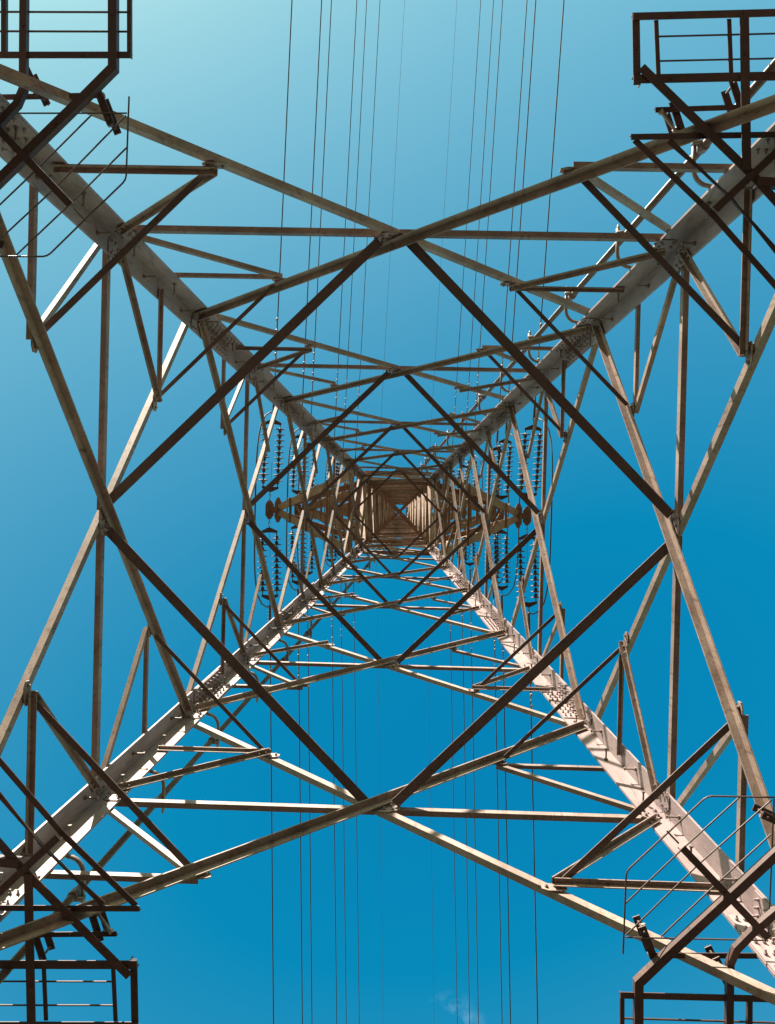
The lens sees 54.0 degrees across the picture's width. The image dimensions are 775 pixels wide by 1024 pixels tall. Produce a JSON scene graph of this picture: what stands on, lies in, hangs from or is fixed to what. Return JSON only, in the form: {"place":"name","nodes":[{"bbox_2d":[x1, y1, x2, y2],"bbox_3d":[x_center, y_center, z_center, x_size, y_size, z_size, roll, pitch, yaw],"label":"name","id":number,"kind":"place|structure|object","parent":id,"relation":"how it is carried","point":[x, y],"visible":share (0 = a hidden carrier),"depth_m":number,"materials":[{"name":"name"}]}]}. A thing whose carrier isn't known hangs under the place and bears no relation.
{"place":"outdoors","nodes":[
{"label":"outdoors","id":0,"kind":"place"},
{"bbox_2d":[0,0,774,1023],"label":"sky","id":1,"kind":"structure","parent":0,"point":[211,75],"materials":[{"name":"blue"}]},
{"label":"insulator assembly","id":2,"kind":"object","parent":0,"visible":0},
{"bbox_2d":[341,603,346,1023],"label":"power line","id":3,"kind":"object","parent":2,"relation":"attached to","point":[343,821],"visible":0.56,"depth_m":35.42,"materials":[{"name":"metal"}]},
{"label":"insulator assembly","id":4,"kind":"object","parent":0,"visible":0},
{"bbox_2d":[462,607,469,1023],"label":"power line","id":5,"kind":"object","parent":4,"relation":"attached to","point":[466,834],"visible":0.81,"depth_m":35.33,"materials":[{"name":"metal"}]},
{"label":"insulator assembly","id":6,"kind":"object","parent":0,"visible":0},
{"bbox_2d":[355,3,379,453],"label":"power line","id":7,"kind":"object","parent":6,"relation":"attached to","point":[369,201],"visible":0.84,"depth_m":38.93,"materials":[{"name":"metal"}]},
{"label":"insulator assembly","id":8,"kind":"object","parent":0,"visible":0},
{"bbox_2d":[353,564,359,1023],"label":"power line","id":9,"kind":"object","parent":8,"relation":"attached to","point":[356,816],"visible":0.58,"depth_m":39.60,"materials":[{"name":"metal"}]},
{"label":"insulator assembly","id":10,"kind":"object","parent":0,"visible":0},
{"bbox_2d":[452,0,480,444],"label":"power line","id":11,"kind":"object","parent":10,"relation":"attached to","point":[468,199],"visible":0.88,"depth_m":38.79,"materials":[{"name":"metal"}]},
{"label":"insulator assembly","id":12,"kind":"object","parent":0,"visible":0},
{"bbox_2d":[449,580,457,1023],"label":"power line","id":13,"kind":"object","parent":12,"relation":"attached to","point":[453,820],"visible":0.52,"depth_m":39.52,"materials":[{"name":"metal"}]},
{"label":"ground","id":14,"kind":"structure","parent":0,"visible":0},
{"bbox_2d":[0,64,774,1004],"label":"transmission tower","id":15,"kind":"structure","parent":14,"relation":"on","point":[380,526],"depth_m":6.87,"materials":[{"name":"grey metal"}]},
{"bbox_2d":[0,0,132,256],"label":"anti climb guard","id":16,"kind":"object","parent":15,"relation":"attached to","point":[65,116],"visible":0.95,"depth_m":4.98,"materials":[{"name":"brown paint"}]},
{"bbox_2d":[0,757,140,1023],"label":"anti climb guard","id":17,"kind":"object","parent":15,"relation":"attached to","point":[30,964],"visible":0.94,"depth_m":5.20,"materials":[{"name":"brown paint"}]},
{"bbox_2d":[0,543,380,983],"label":"cable pipe","id":18,"kind":"object","parent":15,"relation":"attached to","point":[76,893],"visible":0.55,"depth_m":7.47,"materials":[{"name":"metal"}]},
{"bbox_2d":[257,519,281,621],"bbox_3d":[-3.100,1.584,20.004,0.650,0.326,2.805,-1,-90,1],"label":"insulator assembly","id":19,"kind":"object","parent":15,"relation":"attached to","point":[269,530],"visible":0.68,"depth_m":19.96,"materials":[{"name":"ceramic"}]},
{"bbox_2d":[269,649,273,1023],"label":"power line","id":20,"kind":"object","parent":19,"relation":"attached to","point":[272,857],"visible":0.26,"depth_m":19.69,"materials":[{"name":"metal"}]},
{"bbox_2d":[258,404,284,499],"bbox_3d":[-3.035,-1.702,19.948,0.695,0.366,2.800,1,-90,1],"label":"insulator assembly","id":21,"kind":"object","parent":15,"relation":"attached to","point":[278,458],"visible":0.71,"depth_m":19.89,"materials":[{"name":"metal"}]},
{"bbox_2d":[254,412,272,607],"bbox_3d":[-3.161,-0.056,19.386,0.282,1.012,5.073,1,-90,1],"label":"jumper cable","id":22,"kind":"object","parent":21,"relation":"hanging from","point":[255,508],"visible":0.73,"depth_m":19.05,"materials":[{"name":"black metal"}]},
{"bbox_2d":[274,0,292,375],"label":"power line","id":23,"kind":"object","parent":21,"relation":"attached to","point":[275,354],"visible":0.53,"depth_m":19.33,"materials":[{"name":"metal"}]},
{"bbox_2d":[288,525,306,596],"bbox_3d":[-2.832,1.567,23.999,0.610,0.326,2.805,-1,-90,1],"label":"insulator assembly","id":24,"kind":"object","parent":15,"relation":"attached to","point":[292,533],"visible":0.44,"depth_m":23.95,"materials":[{"name":"ceramic"}]},
{"bbox_2d":[297,623,302,1023],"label":"power line","id":25,"kind":"object","parent":24,"relation":"attached to","point":[298,667],"visible":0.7,"depth_m":23.62,"materials":[{"name":"metal"}]},
{"bbox_2d":[289,430,309,494],"bbox_3d":[-2.767,-1.719,23.944,0.655,0.366,2.800,1,-90,1],"label":"insulator assembly","id":26,"kind":"object","parent":15,"relation":"attached to","point":[293,480],"visible":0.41,"depth_m":23.91,"materials":[{"name":"metal"}]},
{"bbox_2d":[286,428,300,590],"bbox_3d":[-2.893,-0.074,23.381,0.282,1.012,5.073,1,-90,1],"label":"jumper cable","id":27,"kind":"object","parent":26,"relation":"hanging from","point":[287,508],"visible":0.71,"depth_m":22.96,"materials":[{"name":"black metal"}]},
{"bbox_2d":[302,0,321,404],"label":"power line","id":28,"kind":"object","parent":26,"relation":"attached to","point":[303,372],"visible":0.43,"depth_m":23.20,"materials":[{"name":"metal"}]},
{"bbox_2d":[299,530,314,587],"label":"insulator assembly","id":29,"kind":"object","parent":15,"relation":"attached to","point":[311,563],"visible":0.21,"depth_m":27.24,"materials":[{"name":"metal"}]},
{"bbox_2d":[307,611,311,1018],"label":"power line","id":30,"kind":"object","parent":29,"relation":"attached to","point":[310,838],"visible":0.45,"depth_m":26.88,"materials":[{"name":"metal"}]},
{"bbox_2d":[299,437,316,487],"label":"insulator assembly","id":31,"kind":"object","parent":15,"relation":"attached to","point":[311,467],"visible":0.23,"depth_m":27.19,"materials":[{"name":"metal"}]},
{"bbox_2d":[297,438,309,579],"bbox_3d":[-2.948,-0.096,26.683,0.282,1.012,5.073,1,-90,1],"label":"jumper cable","id":32,"kind":"object","parent":31,"relation":"hanging from","point":[298,487],"visible":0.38,"depth_m":26.46,"materials":[{"name":"black metal"}]},
{"bbox_2d":[311,0,331,414],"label":"power line","id":33,"kind":"object","parent":31,"relation":"attached to","point":[322,192],"visible":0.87,"depth_m":26.42,"materials":[{"name":"metal"}]},
{"bbox_2d":[326,526,337,566],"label":"insulator assembly","id":34,"kind":"object","parent":15,"relation":"attached to","point":[327,556],"visible":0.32,"depth_m":31.95,"materials":[{"name":"ceramic"}]},
{"bbox_2d":[331,585,336,1023],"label":"power line","id":35,"kind":"object","parent":34,"relation":"attached to","point":[334,824],"visible":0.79,"depth_m":31.50,"materials":[{"name":"metal"}]},
{"bbox_2d":[326,457,339,485],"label":"insulator assembly","id":36,"kind":"object","parent":15,"relation":"attached to","point":[337,462],"visible":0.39,"depth_m":31.87,"materials":[{"name":"glass"}]},
{"bbox_2d":[323,461,329,566],"bbox_3d":[-2.434,-0.112,31.381,0.276,1.010,4.793,1,-90,1],"label":"jumper cable","id":37,"kind":"object","parent":36,"relation":"hanging from","point":[324,507],"visible":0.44,"depth_m":31.06,"materials":[{"name":"black metal"}]},
{"bbox_2d":[334,0,356,436],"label":"power line","id":38,"kind":"object","parent":36,"relation":"attached to","point":[346,204],"visible":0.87,"depth_m":30.98,"materials":[{"name":"metal"}]},
{"bbox_2d":[336,463,346,491],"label":"insulator assembly","id":39,"kind":"object","parent":15,"relation":"attached to","point":[338,474],"visible":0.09,"depth_m":35.87,"materials":[{"name":"ceramic"}]},
{"bbox_2d":[343,0,366,447],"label":"power line","id":40,"kind":"object","parent":39,"relation":"attached to","point":[356,200],"visible":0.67,"depth_m":34.84,"materials":[{"name":"metal"}]},
{"bbox_2d":[376,549,382,984],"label":"earth wire","id":41,"kind":"object","parent":15,"relation":"attached to","point":[379,774],"visible":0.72,"depth_m":44.51,"materials":[{"name":"black metal"}]},
{"bbox_2d":[378,0,404,465],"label":"earth wire","id":42,"kind":"object","parent":15,"relation":"attached to","point":[392,215],"visible":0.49,"depth_m":43.75,"materials":[{"name":"grey metal"}]},
{"bbox_2d":[427,602,433,986],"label":"earth wire","id":43,"kind":"object","parent":15,"relation":"attached to","point":[430,801],"visible":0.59,"depth_m":44.32,"materials":[{"name":"black metal"}]},
{"bbox_2d":[430,5,456,436],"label":"earth wire","id":44,"kind":"object","parent":15,"relation":"attached to","point":[445,190],"visible":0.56,"depth_m":43.59,"materials":[{"name":"grey metal"}]},
{"bbox_2d":[457,458,466,489],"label":"insulator assembly","id":45,"kind":"object","parent":15,"relation":"attached to","point":[464,466],"visible":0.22,"depth_m":35.75,"materials":[{"name":"ceramic"}]},
{"bbox_2d":[465,0,493,430],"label":"power line","id":46,"kind":"object","parent":45,"relation":"attached to","point":[481,191],"visible":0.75,"depth_m":34.68,"materials":[{"name":"metal"}]},
{"bbox_2d":[462,527,476,581],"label":"insulator assembly","id":47,"kind":"object","parent":15,"relation":"attached to","point":[465,556],"visible":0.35,"depth_m":31.82,"materials":[{"name":"ceramic"}]},
{"bbox_2d":[470,582,478,1023],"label":"power line","id":48,"kind":"object","parent":47,"relation":"attached to","point":[474,831],"visible":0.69,"depth_m":31.39,"materials":[{"name":"metal"}]},
{"bbox_2d":[464,450,478,498],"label":"insulator assembly","id":49,"kind":"object","parent":15,"relation":"attached to","point":[470,472],"visible":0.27,"depth_m":31.76,"materials":[{"name":"ceramic"}]},
{"bbox_2d":[470,455,482,569],"bbox_3d":[3.657,0.038,31.256,0.372,1.009,4.793,1,-90,1],"label":"jumper cable","id":50,"kind":"object","parent":49,"relation":"hanging from","point":[482,485],"visible":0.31,"depth_m":31.00,"materials":[{"name":"black metal"}]},
{"bbox_2d":[474,0,502,427],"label":"power line","id":51,"kind":"object","parent":49,"relation":"attached to","point":[490,191],"visible":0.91,"depth_m":30.82,"materials":[{"name":"metal"}]},
{"bbox_2d":[484,534,500,598],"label":"insulator assembly","id":52,"kind":"object","parent":15,"relation":"attached to","point":[497,545],"visible":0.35,"depth_m":27.11,"materials":[{"name":"metal"}]},
{"bbox_2d":[493,599,502,1023],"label":"power line","id":53,"kind":"object","parent":52,"relation":"attached to","point":[498,841],"visible":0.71,"depth_m":26.75,"materials":[{"name":"metal"}]},
{"bbox_2d":[485,430,503,498],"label":"insulator assembly","id":54,"kind":"object","parent":15,"relation":"attached to","point":[496,448],"visible":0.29,"depth_m":27.03,"materials":[{"name":"metal"}]},
{"bbox_2d":[497,442,508,584],"bbox_3d":[3.981,0.075,26.540,0.367,1.011,5.074,1,-90,1],"label":"jumper cable","id":55,"kind":"object","parent":54,"relation":"hanging from","point":[507,517],"visible":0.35,"depth_m":26.17,"materials":[{"name":"black metal"}]},
{"bbox_2d":[499,0,526,402],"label":"power line","id":56,"kind":"object","parent":54,"relation":"attached to","point":[515,173],"visible":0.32,"depth_m":26.23,"materials":[{"name":"metal"}]},
{"bbox_2d":[491,530,510,611],"bbox_3d":[3.574,1.725,23.866,0.610,0.326,2.805,-1,-90,1],"label":"insulator assembly","id":57,"kind":"object","parent":15,"relation":"attached to","point":[506,538],"visible":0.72,"depth_m":23.82,"materials":[{"name":"metal"}]},
{"bbox_2d":[502,612,510,1023],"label":"power line","id":58,"kind":"object","parent":57,"relation":"attached to","point":[507,848],"visible":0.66,"depth_m":23.50,"materials":[{"name":"metal"}]},
{"bbox_2d":[492,422,514,500],"bbox_3d":[3.639,-1.561,23.811,0.655,0.366,2.800,1,-90,1],"label":"insulator assembly","id":59,"kind":"object","parent":15,"relation":"attached to","point":[501,497],"visible":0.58,"depth_m":23.74,"materials":[{"name":"metal"}]},
{"bbox_2d":[502,433,520,596],"bbox_3d":[3.787,0.091,23.244,0.367,1.011,5.074,1,-90,1],"label":"jumper cable","id":60,"kind":"object","parent":59,"relation":"hanging from","point":[518,528],"visible":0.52,"depth_m":22.85,"materials":[{"name":"black metal"}]},
{"bbox_2d":[508,0,535,389],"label":"power line","id":61,"kind":"object","parent":59,"relation":"attached to","point":[523,171],"visible":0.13,"depth_m":23.05,"materials":[{"name":"metal"}]},
{"bbox_2d":[515,527,539,630],"bbox_3d":[3.676,1.752,19.864,0.650,0.326,2.805,-1,-90,1],"label":"insulator assembly","id":62,"kind":"object","parent":15,"relation":"attached to","point":[535,585],"visible":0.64,"depth_m":19.82,"materials":[{"name":"metal"}]},
{"bbox_2d":[530,682,537,1023],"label":"power line","id":63,"kind":"object","parent":62,"relation":"attached to","point":[531,706],"visible":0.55,"depth_m":19.56,"materials":[{"name":"metal"}]},
{"bbox_2d":[517,399,542,506],"bbox_3d":[3.741,-1.534,19.808,0.695,0.366,2.800,1,-90,1],"label":"insulator assembly","id":64,"kind":"object","parent":15,"relation":"attached to","point":[539,447],"visible":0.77,"depth_m":19.74,"materials":[{"name":"metal"}]},
{"bbox_2d":[529,418,552,614],"bbox_3d":[3.889,0.118,19.241,0.367,1.011,5.074,1,-90,1],"label":"jumper cable","id":65,"kind":"object","parent":64,"relation":"hanging from","point":[551,512],"visible":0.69,"depth_m":18.79,"materials":[{"name":"black metal"}]},
{"bbox_2d":[535,0,564,398],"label":"power line","id":66,"kind":"object","parent":64,"relation":"attached to","point":[552,161],"visible":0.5,"depth_m":19.16,"materials":[{"name":"metal"}]},
{"bbox_2d":[419,58,774,481],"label":"cable pipe","id":67,"kind":"object","parent":15,"relation":"attached to","point":[700,149],"visible":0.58,"depth_m":7.32,"materials":[{"name":"metal"}]},
{"bbox_2d":[619,795,774,1023],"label":"anti climb guard","id":68,"kind":"object","parent":15,"relation":"attached to","point":[700,923],"visible":0.98,"depth_m":4.98,"materials":[{"name":"brown paint"}]},
{"bbox_2d":[629,9,774,289],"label":"anti climb guard","id":69,"kind":"object","parent":15,"relation":"attached to","point":[658,80],"visible":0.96,"depth_m":5.05,"materials":[{"name":"brown paint"}]}
]}

